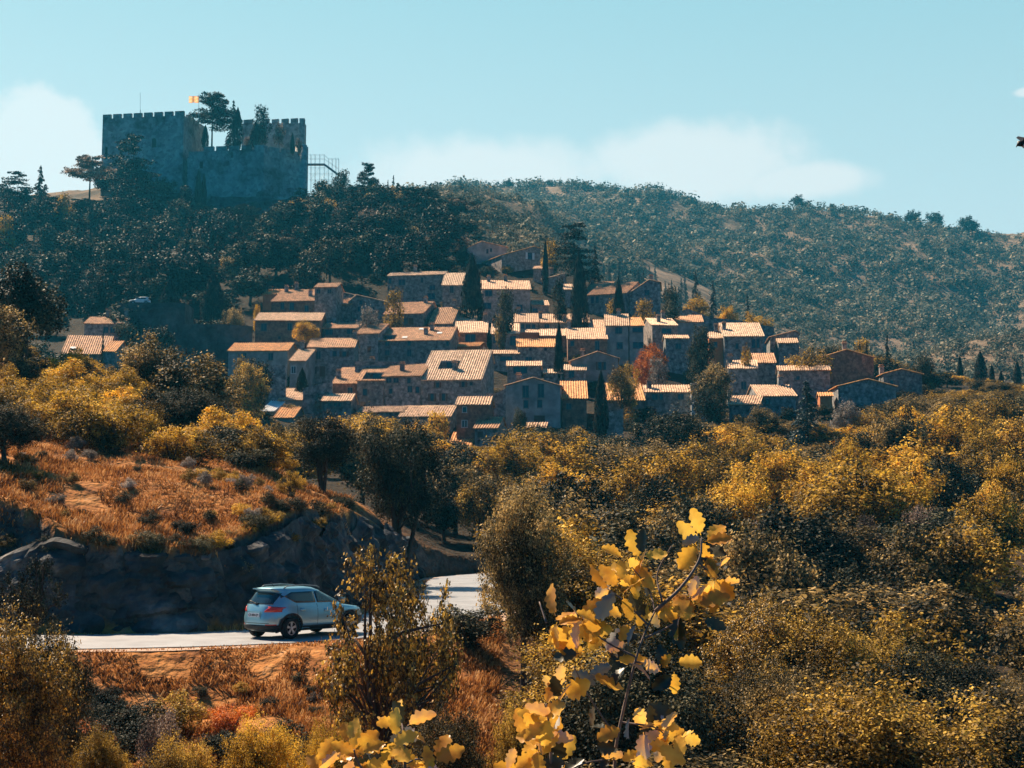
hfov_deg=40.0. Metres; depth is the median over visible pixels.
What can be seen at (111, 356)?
outbuilding
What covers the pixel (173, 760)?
bush
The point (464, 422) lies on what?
window
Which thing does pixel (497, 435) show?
broadleaf tree
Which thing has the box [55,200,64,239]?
fir tree
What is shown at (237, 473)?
shrub
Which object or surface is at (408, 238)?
evergreen tree
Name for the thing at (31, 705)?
broadleaf tree
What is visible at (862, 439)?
broadleaf tree
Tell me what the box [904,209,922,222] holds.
broadleaf tree
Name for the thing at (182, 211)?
evergreen tree
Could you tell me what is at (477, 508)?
oak tree
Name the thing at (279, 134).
broadleaf tree
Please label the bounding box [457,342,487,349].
outbuilding
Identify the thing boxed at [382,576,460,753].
young oak tree
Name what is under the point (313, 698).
bush
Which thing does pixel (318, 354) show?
window
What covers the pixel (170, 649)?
verge
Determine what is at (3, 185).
evergreen tree
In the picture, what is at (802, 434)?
fir tree
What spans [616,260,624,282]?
fir tree
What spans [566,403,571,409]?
window
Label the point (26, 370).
shrub
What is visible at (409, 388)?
window
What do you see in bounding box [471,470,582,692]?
broadleaf tree
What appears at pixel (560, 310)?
broadleaf tree
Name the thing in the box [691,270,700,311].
fir tree
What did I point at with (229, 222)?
evergreen tree
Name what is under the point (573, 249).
cedar tree
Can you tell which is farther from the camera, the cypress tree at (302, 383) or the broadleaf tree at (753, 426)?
the cypress tree at (302, 383)
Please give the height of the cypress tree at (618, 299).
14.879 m
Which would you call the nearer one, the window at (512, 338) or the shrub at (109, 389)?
the shrub at (109, 389)
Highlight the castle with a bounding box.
[100,111,307,202]
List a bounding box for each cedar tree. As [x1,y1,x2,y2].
[0,171,37,213]
[99,179,151,227]
[104,133,162,198]
[356,162,378,189]
[548,222,602,280]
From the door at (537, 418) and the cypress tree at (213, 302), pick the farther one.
the cypress tree at (213, 302)
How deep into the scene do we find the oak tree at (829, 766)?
30.24 m
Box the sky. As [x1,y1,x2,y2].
[0,0,1023,233]
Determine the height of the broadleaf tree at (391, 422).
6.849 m
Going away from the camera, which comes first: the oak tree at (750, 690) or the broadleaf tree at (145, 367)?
the oak tree at (750, 690)
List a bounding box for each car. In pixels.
[129,296,150,302]
[244,583,361,638]
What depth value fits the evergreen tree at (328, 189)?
430.06 m
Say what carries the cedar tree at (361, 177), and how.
on the ground at (452, 554)
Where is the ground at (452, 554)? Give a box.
[0,186,1023,767]
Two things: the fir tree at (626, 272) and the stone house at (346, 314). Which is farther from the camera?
the fir tree at (626, 272)
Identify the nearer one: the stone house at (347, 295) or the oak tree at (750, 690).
the oak tree at (750, 690)
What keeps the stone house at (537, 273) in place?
on the ground at (452, 554)
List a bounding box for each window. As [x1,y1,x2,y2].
[103,327,108,333]
[260,323,266,331]
[268,353,273,360]
[287,323,291,330]
[289,302,293,310]
[291,366,295,373]
[304,305,308,311]
[315,351,320,359]
[325,329,332,334]
[330,351,338,356]
[340,351,348,356]
[346,329,354,334]
[347,387,352,393]
[360,401,365,405]
[362,388,367,395]
[386,378,391,383]
[393,378,398,382]
[398,279,405,285]
[403,318,413,325]
[407,349,411,356]
[407,386,412,392]
[415,386,419,393]
[427,293,434,299]
[428,393,435,401]
[429,285,435,290]
[434,382,440,387]
[439,393,447,401]
[459,381,466,387]
[461,420,467,427]
[462,407,466,412]
[465,334,475,342]
[482,303,491,309]
[485,290,492,296]
[499,356,512,361]
[509,336,515,345]
[513,367,527,373]
[516,304,522,311]
[522,385,528,397]
[523,400,528,408]
[526,252,533,259]
[537,384,543,397]
[537,399,541,407]
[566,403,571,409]
[569,371,574,377]
[595,296,598,303]
[595,341,599,350]
[596,362,603,370]
[615,327,621,333]
[616,342,622,349]
[632,327,642,332]
[633,342,642,347]
[644,290,649,295]
[651,394,657,400]
[659,394,663,400]
[661,328,670,333]
[675,343,681,349]
[677,394,683,399]
[741,381,746,389]
[751,339,755,348]
[756,339,759,348]
[765,399,769,404]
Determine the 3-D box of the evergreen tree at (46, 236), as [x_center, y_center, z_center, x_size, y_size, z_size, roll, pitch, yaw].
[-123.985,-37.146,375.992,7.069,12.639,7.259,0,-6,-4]
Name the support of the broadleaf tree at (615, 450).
on the ground at (452, 554)
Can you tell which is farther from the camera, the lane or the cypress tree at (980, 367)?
the cypress tree at (980, 367)
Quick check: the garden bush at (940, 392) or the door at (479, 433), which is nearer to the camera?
the door at (479, 433)
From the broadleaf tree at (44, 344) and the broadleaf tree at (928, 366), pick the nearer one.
the broadleaf tree at (44, 344)
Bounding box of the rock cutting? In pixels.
[0,516,425,633]
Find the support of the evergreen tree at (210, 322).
on the ground at (452, 554)
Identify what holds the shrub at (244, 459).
on the ground at (452, 554)
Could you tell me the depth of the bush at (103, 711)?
36.38 m
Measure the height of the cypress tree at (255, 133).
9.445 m
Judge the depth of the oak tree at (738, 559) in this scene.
68.84 m
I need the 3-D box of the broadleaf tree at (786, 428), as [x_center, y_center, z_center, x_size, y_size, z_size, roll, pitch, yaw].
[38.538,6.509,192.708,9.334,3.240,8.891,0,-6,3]
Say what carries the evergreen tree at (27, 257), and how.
on the ground at (452, 554)
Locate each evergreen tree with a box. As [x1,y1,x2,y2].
[0,183,16,206]
[0,236,13,258]
[0,250,24,282]
[0,254,5,279]
[1,256,19,309]
[2,249,44,272]
[3,201,17,231]
[8,260,54,287]
[13,188,31,224]
[16,199,48,241]
[16,241,45,256]
[18,279,52,300]
[21,196,67,238]
[29,267,39,291]
[32,249,89,280]
[33,216,50,252]
[34,222,58,253]
[41,299,73,337]
[42,184,50,216]
[42,196,73,223]
[50,251,83,310]
[50,265,84,308]
[53,235,100,276]
[58,226,98,242]
[66,277,95,321]
[68,198,106,212]
[69,270,113,308]
[70,208,87,242]
[73,259,147,299]
[80,273,113,319]
[82,199,120,232]
[84,206,104,239]
[93,167,111,196]
[93,235,138,282]
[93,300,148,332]
[97,211,141,237]
[97,233,136,258]
[104,168,151,186]
[112,194,136,214]
[116,219,163,241]
[118,263,159,293]
[121,228,166,259]
[122,257,139,302]
[131,247,173,279]
[132,232,162,262]
[133,195,168,217]
[142,275,167,299]
[145,214,184,233]
[150,220,181,251]
[152,251,206,297]
[159,193,196,203]
[164,198,184,213]
[165,199,191,231]
[174,238,211,259]
[175,246,221,303]
[177,212,197,250]
[188,208,224,229]
[188,233,224,256]
[190,202,204,211]
[190,205,217,211]
[190,290,236,311]
[192,215,238,261]
[197,319,227,323]
[203,265,231,290]
[211,211,245,238]
[213,232,225,276]
[215,204,255,214]
[216,240,262,278]
[226,265,273,305]
[230,215,269,238]
[232,229,287,272]
[250,205,291,237]
[250,235,301,278]
[269,233,306,277]
[271,200,310,217]
[276,200,309,238]
[280,197,310,238]
[287,187,311,202]
[289,250,327,288]
[290,223,323,256]
[300,209,322,254]
[302,189,328,205]
[302,201,322,210]
[308,193,334,234]
[309,234,350,282]
[313,180,335,202]
[313,240,327,253]
[316,218,339,233]
[318,221,364,253]
[322,216,345,235]
[329,220,390,263]
[331,183,348,205]
[333,189,369,224]
[334,206,353,224]
[337,185,371,208]
[338,231,387,270]
[347,215,396,247]
[348,196,386,221]
[348,214,373,230]
[354,183,397,209]
[357,208,377,229]
[368,181,387,191]
[370,240,404,281]
[371,234,398,250]
[373,208,417,239]
[375,201,399,229]
[385,190,408,205]
[390,231,434,265]
[392,192,427,209]
[394,183,402,192]
[395,187,439,222]
[397,186,409,200]
[397,209,422,225]
[399,235,463,272]
[400,229,427,263]
[401,226,419,235]
[414,198,443,217]
[418,202,449,238]
[422,214,466,260]
[423,233,455,258]
[424,204,450,222]
[425,189,448,204]
[438,198,480,209]
[442,198,463,212]
[447,198,469,209]
[448,206,461,216]
[450,236,470,251]
[451,215,481,233]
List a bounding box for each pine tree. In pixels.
[61,154,116,198]
[188,91,242,145]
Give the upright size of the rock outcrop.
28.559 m
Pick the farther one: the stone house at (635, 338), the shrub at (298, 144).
the shrub at (298, 144)
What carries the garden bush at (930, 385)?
on the ground at (452, 554)
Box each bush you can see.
[0,532,18,548]
[27,534,55,552]
[63,722,136,767]
[70,713,117,751]
[71,719,117,751]
[79,686,127,719]
[80,525,110,543]
[84,703,129,730]
[85,683,102,695]
[98,536,119,546]
[103,684,124,698]
[104,715,193,762]
[108,697,166,733]
[120,534,142,546]
[131,529,166,552]
[132,724,216,767]
[139,754,187,767]
[142,689,210,737]
[167,533,188,546]
[184,537,201,547]
[190,538,216,554]
[191,534,218,549]
[192,686,208,696]
[196,536,219,546]
[198,731,240,759]
[203,529,234,548]
[203,706,307,767]
[206,699,257,735]
[210,729,242,745]
[224,530,243,537]
[224,544,234,549]
[231,681,251,693]
[238,513,271,533]
[239,521,257,531]
[251,507,280,523]
[252,715,317,759]
[259,696,279,707]
[260,410,272,417]
[263,750,305,766]
[268,511,286,521]
[272,497,299,511]
[283,403,301,411]
[288,529,303,541]
[290,672,309,682]
[292,496,308,511]
[296,710,349,767]
[303,685,316,693]
[306,692,319,701]
[307,706,323,714]
[309,498,332,515]
[311,517,326,527]
[320,502,336,511]
[320,703,356,725]
[333,496,358,510]
[367,274,381,281]
[390,759,402,767]
[395,691,489,767]
[479,266,489,274]
[485,266,494,272]
[485,680,548,767]
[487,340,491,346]
[500,266,513,272]
[569,424,578,430]
[587,381,604,390]
[623,413,641,422]
[623,417,633,429]
[626,422,643,435]
[629,408,643,418]
[638,406,656,418]
[713,413,728,420]
[731,414,745,424]
[778,406,796,419]
[855,405,864,413]
[927,382,937,389]
[931,388,947,394]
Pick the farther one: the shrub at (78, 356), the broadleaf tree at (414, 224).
the broadleaf tree at (414, 224)
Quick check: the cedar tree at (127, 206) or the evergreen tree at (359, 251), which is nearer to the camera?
the evergreen tree at (359, 251)
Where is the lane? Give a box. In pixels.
[118,303,193,323]
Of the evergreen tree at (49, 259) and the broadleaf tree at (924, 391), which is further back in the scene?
the evergreen tree at (49, 259)
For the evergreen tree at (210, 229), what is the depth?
357.96 m
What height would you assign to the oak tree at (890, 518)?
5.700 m
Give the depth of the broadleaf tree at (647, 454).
149.92 m
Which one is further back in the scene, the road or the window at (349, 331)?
the window at (349, 331)
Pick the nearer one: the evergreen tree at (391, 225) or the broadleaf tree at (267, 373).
the broadleaf tree at (267, 373)
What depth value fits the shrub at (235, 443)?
74.41 m
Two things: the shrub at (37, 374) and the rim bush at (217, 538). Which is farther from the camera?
the shrub at (37, 374)
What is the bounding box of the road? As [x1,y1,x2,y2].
[2,573,501,648]
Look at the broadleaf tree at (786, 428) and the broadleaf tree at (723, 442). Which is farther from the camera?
the broadleaf tree at (786, 428)
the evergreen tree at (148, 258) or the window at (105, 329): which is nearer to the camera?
the window at (105, 329)
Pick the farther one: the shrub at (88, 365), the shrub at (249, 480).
the shrub at (88, 365)
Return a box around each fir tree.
[13,200,30,253]
[33,166,45,212]
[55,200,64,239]
[100,332,104,367]
[110,145,128,196]
[224,101,240,149]
[588,246,600,284]
[606,262,610,281]
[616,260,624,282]
[624,264,627,281]
[631,269,636,281]
[636,269,640,284]
[653,264,657,280]
[677,286,682,309]
[680,277,685,304]
[682,274,688,303]
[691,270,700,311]
[709,281,719,318]
[744,295,750,321]
[787,380,826,447]
[884,335,891,366]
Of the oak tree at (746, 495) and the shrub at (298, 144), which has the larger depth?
the shrub at (298, 144)
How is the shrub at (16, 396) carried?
on the ground at (452, 554)
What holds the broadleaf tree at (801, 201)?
on the ground at (452, 554)
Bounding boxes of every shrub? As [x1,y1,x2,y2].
[0,361,30,387]
[0,375,40,400]
[0,381,43,409]
[0,384,12,404]
[1,356,50,383]
[3,328,28,362]
[12,397,70,435]
[13,380,46,405]
[13,452,32,464]
[16,395,50,407]
[17,345,38,362]
[18,478,37,492]
[20,345,51,366]
[21,358,50,382]
[28,374,72,396]
[29,454,38,465]
[30,388,86,437]
[31,471,43,478]
[34,392,120,447]
[35,451,47,458]
[38,387,106,437]
[40,367,70,382]
[42,357,116,387]
[44,384,99,405]
[44,497,55,503]
[48,356,80,371]
[49,493,66,503]
[53,345,95,375]
[54,377,109,399]
[58,509,70,518]
[59,382,104,400]
[63,375,103,389]
[63,448,79,460]
[64,472,80,483]
[65,436,88,451]
[72,357,106,375]
[73,404,155,452]
[78,359,106,377]
[79,404,142,441]
[81,382,127,396]
[81,448,97,459]
[83,424,140,452]
[88,401,123,435]
[90,358,106,377]
[96,396,138,408]
[99,365,169,393]
[99,367,153,397]
[99,384,122,402]
[100,383,150,404]
[105,364,118,376]
[107,445,124,456]
[114,404,161,446]
[114,490,132,502]
[120,477,136,488]
[122,401,165,425]
[130,385,169,429]
[131,398,165,426]
[132,466,141,471]
[132,705,184,767]
[134,424,202,462]
[136,508,161,527]
[149,400,172,427]
[157,430,237,466]
[170,519,185,529]
[178,522,196,535]
[179,467,197,481]
[181,457,196,467]
[183,404,248,444]
[196,468,210,473]
[197,470,212,484]
[201,423,254,452]
[202,509,217,519]
[206,433,262,458]
[208,466,227,480]
[222,448,276,468]
[223,473,238,481]
[225,478,236,482]
[227,409,272,435]
[229,433,297,470]
[231,470,242,477]
[231,503,252,516]
[232,479,251,491]
[235,425,279,465]
[238,474,256,485]
[243,136,250,144]
[243,507,263,519]
[247,422,280,444]
[252,477,264,486]
[259,490,277,505]
[275,451,299,470]
[284,492,295,497]
[295,138,301,156]
[313,392,327,415]
[427,408,449,438]
[428,604,508,647]
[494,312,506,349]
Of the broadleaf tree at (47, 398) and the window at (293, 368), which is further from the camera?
the window at (293, 368)
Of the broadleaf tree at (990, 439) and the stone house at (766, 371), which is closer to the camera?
the broadleaf tree at (990, 439)
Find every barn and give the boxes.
[776,365,830,411]
[826,378,897,412]
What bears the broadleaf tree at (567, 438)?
on the ground at (452, 554)
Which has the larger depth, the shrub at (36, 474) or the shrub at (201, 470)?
the shrub at (201, 470)
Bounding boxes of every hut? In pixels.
[473,416,506,446]
[530,300,549,313]
[563,284,573,306]
[563,364,586,380]
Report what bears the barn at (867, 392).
on the ground at (452, 554)
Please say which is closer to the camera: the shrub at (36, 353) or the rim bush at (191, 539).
the rim bush at (191, 539)
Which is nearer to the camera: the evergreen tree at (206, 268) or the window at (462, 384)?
the window at (462, 384)
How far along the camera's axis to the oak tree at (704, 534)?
86.00 m
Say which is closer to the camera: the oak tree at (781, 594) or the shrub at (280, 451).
the oak tree at (781, 594)
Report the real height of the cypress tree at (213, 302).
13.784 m
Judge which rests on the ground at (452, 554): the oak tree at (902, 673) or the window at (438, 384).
the oak tree at (902, 673)
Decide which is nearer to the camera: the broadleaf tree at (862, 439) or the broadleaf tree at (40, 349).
the broadleaf tree at (862, 439)
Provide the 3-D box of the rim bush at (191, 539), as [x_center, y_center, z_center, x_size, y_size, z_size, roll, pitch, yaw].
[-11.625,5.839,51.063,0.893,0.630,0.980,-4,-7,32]
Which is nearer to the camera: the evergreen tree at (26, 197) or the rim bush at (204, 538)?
the rim bush at (204, 538)
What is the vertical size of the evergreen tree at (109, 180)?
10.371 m
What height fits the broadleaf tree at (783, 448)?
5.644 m
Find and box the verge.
[1,573,515,652]
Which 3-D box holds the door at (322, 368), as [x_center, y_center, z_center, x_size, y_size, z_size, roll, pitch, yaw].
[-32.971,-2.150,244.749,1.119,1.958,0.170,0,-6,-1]
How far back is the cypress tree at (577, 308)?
279.26 m
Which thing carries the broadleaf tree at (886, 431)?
on the ground at (452, 554)
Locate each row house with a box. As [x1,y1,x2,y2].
[357,323,390,361]
[454,309,479,325]
[506,360,542,383]
[565,320,607,363]
[589,319,604,327]
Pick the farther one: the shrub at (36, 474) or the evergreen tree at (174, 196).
the evergreen tree at (174, 196)
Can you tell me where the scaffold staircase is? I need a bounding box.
[307,154,338,193]
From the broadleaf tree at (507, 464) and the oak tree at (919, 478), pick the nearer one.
the oak tree at (919, 478)
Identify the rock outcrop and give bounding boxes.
[204,196,291,213]
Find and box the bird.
[1016,136,1023,147]
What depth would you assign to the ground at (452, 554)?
77.26 m
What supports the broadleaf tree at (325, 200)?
on the ground at (452, 554)
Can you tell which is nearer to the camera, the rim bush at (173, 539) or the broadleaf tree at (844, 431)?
the rim bush at (173, 539)
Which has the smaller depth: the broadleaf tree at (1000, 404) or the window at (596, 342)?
the broadleaf tree at (1000, 404)
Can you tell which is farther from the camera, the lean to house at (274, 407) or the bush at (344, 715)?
the lean to house at (274, 407)
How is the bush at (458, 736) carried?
on the ground at (452, 554)
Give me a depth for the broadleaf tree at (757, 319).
308.30 m
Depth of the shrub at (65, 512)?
51.76 m
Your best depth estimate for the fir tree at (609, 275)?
494.55 m
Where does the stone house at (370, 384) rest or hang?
on the ground at (452, 554)
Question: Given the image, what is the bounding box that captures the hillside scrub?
[402,175,1023,383]
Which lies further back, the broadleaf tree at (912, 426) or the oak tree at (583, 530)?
the broadleaf tree at (912, 426)
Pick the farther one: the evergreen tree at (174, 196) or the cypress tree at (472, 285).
the evergreen tree at (174, 196)
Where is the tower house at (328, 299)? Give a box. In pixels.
[313,282,344,322]
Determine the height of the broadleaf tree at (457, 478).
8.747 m
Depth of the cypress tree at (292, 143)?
461.75 m
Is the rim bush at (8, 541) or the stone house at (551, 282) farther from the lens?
the stone house at (551, 282)
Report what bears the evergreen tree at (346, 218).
on the ground at (452, 554)
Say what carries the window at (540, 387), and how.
in the stone house at (534, 399)
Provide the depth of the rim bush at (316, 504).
61.99 m
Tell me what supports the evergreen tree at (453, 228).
on the ground at (452, 554)
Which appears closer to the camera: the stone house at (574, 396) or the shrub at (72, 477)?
the shrub at (72, 477)
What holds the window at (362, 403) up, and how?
in the stone house at (370, 384)
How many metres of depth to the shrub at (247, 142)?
474.90 m
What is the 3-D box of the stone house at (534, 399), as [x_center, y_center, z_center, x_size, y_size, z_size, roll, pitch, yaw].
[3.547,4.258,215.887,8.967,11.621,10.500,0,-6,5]
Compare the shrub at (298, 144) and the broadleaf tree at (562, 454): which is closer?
the broadleaf tree at (562, 454)
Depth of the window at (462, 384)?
219.87 m
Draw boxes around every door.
[319,366,324,376]
[477,431,482,437]
[534,415,544,421]
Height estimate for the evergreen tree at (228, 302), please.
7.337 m
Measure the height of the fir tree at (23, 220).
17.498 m
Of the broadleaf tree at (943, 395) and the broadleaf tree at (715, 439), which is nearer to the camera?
the broadleaf tree at (715, 439)
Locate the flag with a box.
[189,96,198,120]
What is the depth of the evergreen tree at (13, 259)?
318.31 m
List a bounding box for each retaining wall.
[121,306,185,347]
[175,324,252,374]
[255,364,285,404]
[303,382,332,418]
[355,361,425,372]
[486,389,505,420]
[606,409,623,439]
[676,309,773,352]
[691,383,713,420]
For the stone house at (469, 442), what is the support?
on the ground at (452, 554)
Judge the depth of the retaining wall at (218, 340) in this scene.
254.08 m
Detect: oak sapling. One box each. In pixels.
[305,700,464,767]
[493,508,738,767]
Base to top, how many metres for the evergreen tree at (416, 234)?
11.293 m
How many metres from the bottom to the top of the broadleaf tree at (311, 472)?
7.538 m
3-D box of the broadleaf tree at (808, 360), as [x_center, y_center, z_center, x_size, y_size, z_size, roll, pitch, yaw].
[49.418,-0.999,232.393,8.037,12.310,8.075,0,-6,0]
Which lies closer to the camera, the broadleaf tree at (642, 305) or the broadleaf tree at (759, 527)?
the broadleaf tree at (759, 527)
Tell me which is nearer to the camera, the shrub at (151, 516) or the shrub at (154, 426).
the shrub at (151, 516)
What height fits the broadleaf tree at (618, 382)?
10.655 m
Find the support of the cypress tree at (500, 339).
on the ground at (452, 554)
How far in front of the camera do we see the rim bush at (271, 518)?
54.85 m
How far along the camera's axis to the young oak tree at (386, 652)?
30.29 m
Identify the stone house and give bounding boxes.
[61,335,114,364]
[83,308,129,347]
[227,342,296,386]
[254,312,326,349]
[262,289,284,310]
[270,282,314,312]
[273,407,303,422]
[277,388,302,407]
[288,340,316,387]
[307,330,359,383]
[321,393,358,420]
[332,367,359,394]
[341,297,352,322]
[343,292,354,297]
[348,294,389,323]
[355,356,388,410]
[378,322,459,362]
[381,361,428,405]
[382,296,436,327]
[387,264,448,304]
[421,349,494,405]
[428,299,459,326]
[441,273,467,306]
[451,432,473,444]
[455,313,488,344]
[455,396,494,443]
[463,241,507,263]
[481,274,530,322]
[482,246,541,272]
[491,319,519,349]
[503,372,563,431]
[514,307,538,329]
[516,338,555,371]
[532,265,557,282]
[538,311,589,329]
[541,273,565,294]
[560,380,587,428]
[569,348,619,389]
[586,278,614,296]
[587,282,639,316]
[604,308,629,364]
[605,383,645,418]
[628,274,661,317]
[628,317,644,365]
[642,378,690,418]
[643,310,678,355]
[675,315,703,349]
[718,321,764,370]
[725,353,757,406]
[728,395,764,425]
[746,374,797,419]
[751,353,776,384]
[765,330,800,364]
[815,341,875,388]
[872,364,923,396]
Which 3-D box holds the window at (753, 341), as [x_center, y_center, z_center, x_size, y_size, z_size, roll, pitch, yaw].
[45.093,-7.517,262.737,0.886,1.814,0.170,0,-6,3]
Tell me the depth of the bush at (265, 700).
39.16 m
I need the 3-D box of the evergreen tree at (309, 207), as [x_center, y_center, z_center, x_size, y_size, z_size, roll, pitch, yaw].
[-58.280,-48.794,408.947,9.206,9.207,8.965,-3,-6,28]
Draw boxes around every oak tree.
[0,554,68,648]
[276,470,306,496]
[286,408,365,492]
[312,537,468,767]
[350,401,456,568]
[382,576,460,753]
[423,481,465,541]
[455,477,500,546]
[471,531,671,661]
[473,500,608,606]
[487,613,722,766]
[490,472,568,520]
[536,463,615,526]
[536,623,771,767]
[541,484,636,545]
[553,501,682,573]
[562,732,784,767]
[577,586,696,672]
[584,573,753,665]
[620,470,683,529]
[622,545,754,615]
[632,505,703,585]
[634,479,763,544]
[645,509,722,568]
[661,480,746,558]
[680,664,763,767]
[681,535,831,608]
[685,558,895,685]
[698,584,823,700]
[705,465,772,545]
[706,642,835,767]
[713,502,824,616]
[716,463,770,527]
[728,649,1023,767]
[729,595,929,706]
[734,500,861,580]
[764,478,871,528]
[777,455,854,510]
[790,454,902,508]
[797,756,844,767]
[801,448,937,540]
[802,510,899,587]
[803,551,886,620]
[807,601,900,667]
[817,643,984,745]
[818,579,959,657]
[852,601,1004,695]
[853,574,1023,658]
[862,639,1015,720]
[863,519,991,600]
[872,502,968,535]
[875,452,951,514]
[876,507,1020,572]
[890,506,1023,616]
[898,666,1023,751]
[899,453,988,518]
[918,734,1023,767]
[920,702,1023,767]
[940,488,1023,594]
[964,473,1023,575]
[977,592,1023,693]
[981,571,1023,673]
[982,443,1023,511]
[1001,673,1023,710]
[1006,488,1023,550]
[1012,583,1023,611]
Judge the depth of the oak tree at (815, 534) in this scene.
86.09 m
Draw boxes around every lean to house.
[260,400,285,415]
[322,322,363,337]
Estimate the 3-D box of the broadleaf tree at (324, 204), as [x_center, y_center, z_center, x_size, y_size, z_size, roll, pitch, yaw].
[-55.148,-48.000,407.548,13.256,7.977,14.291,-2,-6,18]
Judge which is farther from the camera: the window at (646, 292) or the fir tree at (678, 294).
the fir tree at (678, 294)
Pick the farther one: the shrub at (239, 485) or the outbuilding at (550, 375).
the outbuilding at (550, 375)
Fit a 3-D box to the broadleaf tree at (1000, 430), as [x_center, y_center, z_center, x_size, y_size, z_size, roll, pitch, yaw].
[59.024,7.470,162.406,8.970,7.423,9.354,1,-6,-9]
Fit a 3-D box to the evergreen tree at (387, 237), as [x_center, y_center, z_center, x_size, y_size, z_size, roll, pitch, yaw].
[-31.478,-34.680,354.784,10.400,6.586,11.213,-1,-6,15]
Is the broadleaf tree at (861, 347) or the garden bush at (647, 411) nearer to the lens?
the garden bush at (647, 411)
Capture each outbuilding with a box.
[102,340,126,368]
[180,359,202,367]
[357,405,407,425]
[398,405,456,432]
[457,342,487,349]
[493,350,519,371]
[519,329,539,338]
[526,422,548,431]
[540,328,566,352]
[543,369,562,384]
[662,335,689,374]
[707,323,722,375]
[775,338,798,377]
[816,392,833,408]
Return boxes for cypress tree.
[176,244,202,292]
[194,169,202,204]
[199,271,227,322]
[200,174,206,206]
[201,124,208,147]
[231,108,243,146]
[249,121,262,146]
[290,132,294,153]
[294,367,308,391]
[459,252,484,320]
[542,238,548,294]
[553,321,564,383]
[570,250,589,327]
[593,370,608,439]
[613,276,624,313]
[957,355,963,384]
[974,351,987,381]
[989,363,994,380]
[998,371,1003,381]
[1013,361,1022,384]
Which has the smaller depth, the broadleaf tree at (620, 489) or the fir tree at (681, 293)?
the broadleaf tree at (620, 489)
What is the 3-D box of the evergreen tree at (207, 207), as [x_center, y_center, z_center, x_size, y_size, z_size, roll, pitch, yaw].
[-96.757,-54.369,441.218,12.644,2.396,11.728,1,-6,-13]
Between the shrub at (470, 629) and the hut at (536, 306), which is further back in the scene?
the hut at (536, 306)
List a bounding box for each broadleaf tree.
[0,209,28,246]
[0,214,16,249]
[0,259,71,361]
[0,303,39,367]
[0,397,54,463]
[0,591,90,767]
[29,343,44,355]
[30,613,100,767]
[33,340,60,358]
[36,351,67,363]
[38,388,61,402]
[53,190,75,221]
[59,210,89,235]
[113,322,140,345]
[115,330,186,393]
[139,382,237,431]
[147,325,175,356]
[149,350,251,413]
[180,185,194,205]
[180,409,256,430]
[220,256,246,278]
[221,307,244,325]
[227,360,271,427]
[233,354,249,408]
[235,357,273,411]
[252,104,272,144]
[253,304,260,330]
[262,420,299,462]
[269,419,320,432]
[273,123,285,147]
[284,422,345,483]
[292,318,319,348]
[298,249,313,265]
[300,204,339,222]
[312,178,333,199]
[316,413,384,436]
[324,198,336,207]
[325,413,397,503]
[331,168,351,195]
[331,412,379,422]
[341,412,394,441]
[350,417,410,436]
[356,303,380,330]
[382,285,404,327]
[401,420,447,439]
[403,218,423,230]
[418,425,448,451]
[418,450,501,534]
[426,435,467,451]
[426,439,481,481]
[431,439,486,459]
[451,250,476,264]
[455,444,490,451]
[469,444,494,485]
[470,436,520,495]
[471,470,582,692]
[475,432,549,490]
[476,425,532,452]
[482,422,581,465]
[489,473,540,502]
[491,286,516,332]
[503,179,514,186]
[511,406,527,431]
[517,434,603,477]
[523,423,595,440]
[524,459,594,498]
[540,238,561,274]
[551,276,568,319]
[555,424,594,464]
[563,425,600,454]
[581,455,672,521]
[582,436,643,469]
[585,434,649,483]
[596,432,645,449]
[605,297,616,313]
[605,361,642,419]
[617,438,713,502]
[622,401,721,457]
[622,436,697,473]
[630,342,669,385]
[633,298,655,321]
[642,408,687,437]
[646,355,669,384]
[657,452,737,499]
[660,283,683,320]
[681,413,717,435]
[682,438,738,477]
[683,293,710,316]
[684,323,716,384]
[685,387,729,425]
[687,360,736,421]
[687,430,735,458]
[690,423,773,457]
[700,424,773,446]
[717,304,739,319]
[718,427,775,477]
[720,420,756,434]
[720,434,823,514]
[725,420,775,438]
[740,343,750,366]
[743,311,775,326]
[744,402,779,435]
[745,515,775,545]
[753,453,859,505]
[758,446,837,467]
[761,435,790,451]
[769,418,811,437]
[774,440,814,458]
[776,419,790,423]
[784,345,833,376]
[789,194,809,207]
[793,444,818,454]
[794,443,831,458]
[805,418,835,446]
[809,424,876,444]
[812,404,837,418]
[814,429,888,467]
[820,432,873,487]
[822,345,838,355]
[830,400,863,430]
[841,424,879,441]
[850,513,878,572]
[851,408,895,427]
[853,336,872,355]
[853,411,894,427]
[854,405,935,464]
[859,402,895,411]
[860,401,902,415]
[862,392,934,416]
[863,430,963,488]
[869,420,948,458]
[873,355,901,370]
[873,534,892,587]
[874,361,901,376]
[877,405,926,428]
[889,404,933,457]
[890,394,931,413]
[893,363,911,368]
[896,388,922,398]
[897,393,928,402]
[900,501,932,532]
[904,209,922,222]
[911,354,934,385]
[911,400,983,460]
[918,395,979,411]
[919,390,958,400]
[922,373,948,387]
[922,389,933,395]
[922,395,976,434]
[922,440,983,514]
[923,211,944,227]
[931,393,957,404]
[932,372,956,376]
[940,374,963,387]
[944,394,973,410]
[951,375,970,383]
[952,391,1021,434]
[954,390,985,396]
[957,215,981,236]
[958,426,1008,468]
[959,388,998,393]
[963,378,988,384]
[963,445,1023,500]
[964,379,990,390]
[964,390,1022,428]
[971,391,999,402]
[972,407,1023,460]
[976,413,1008,442]
[981,388,1020,398]
[982,379,1002,383]
[982,382,1022,391]
[983,392,1016,405]
[991,417,1023,440]
[1002,432,1023,460]
[1007,392,1023,424]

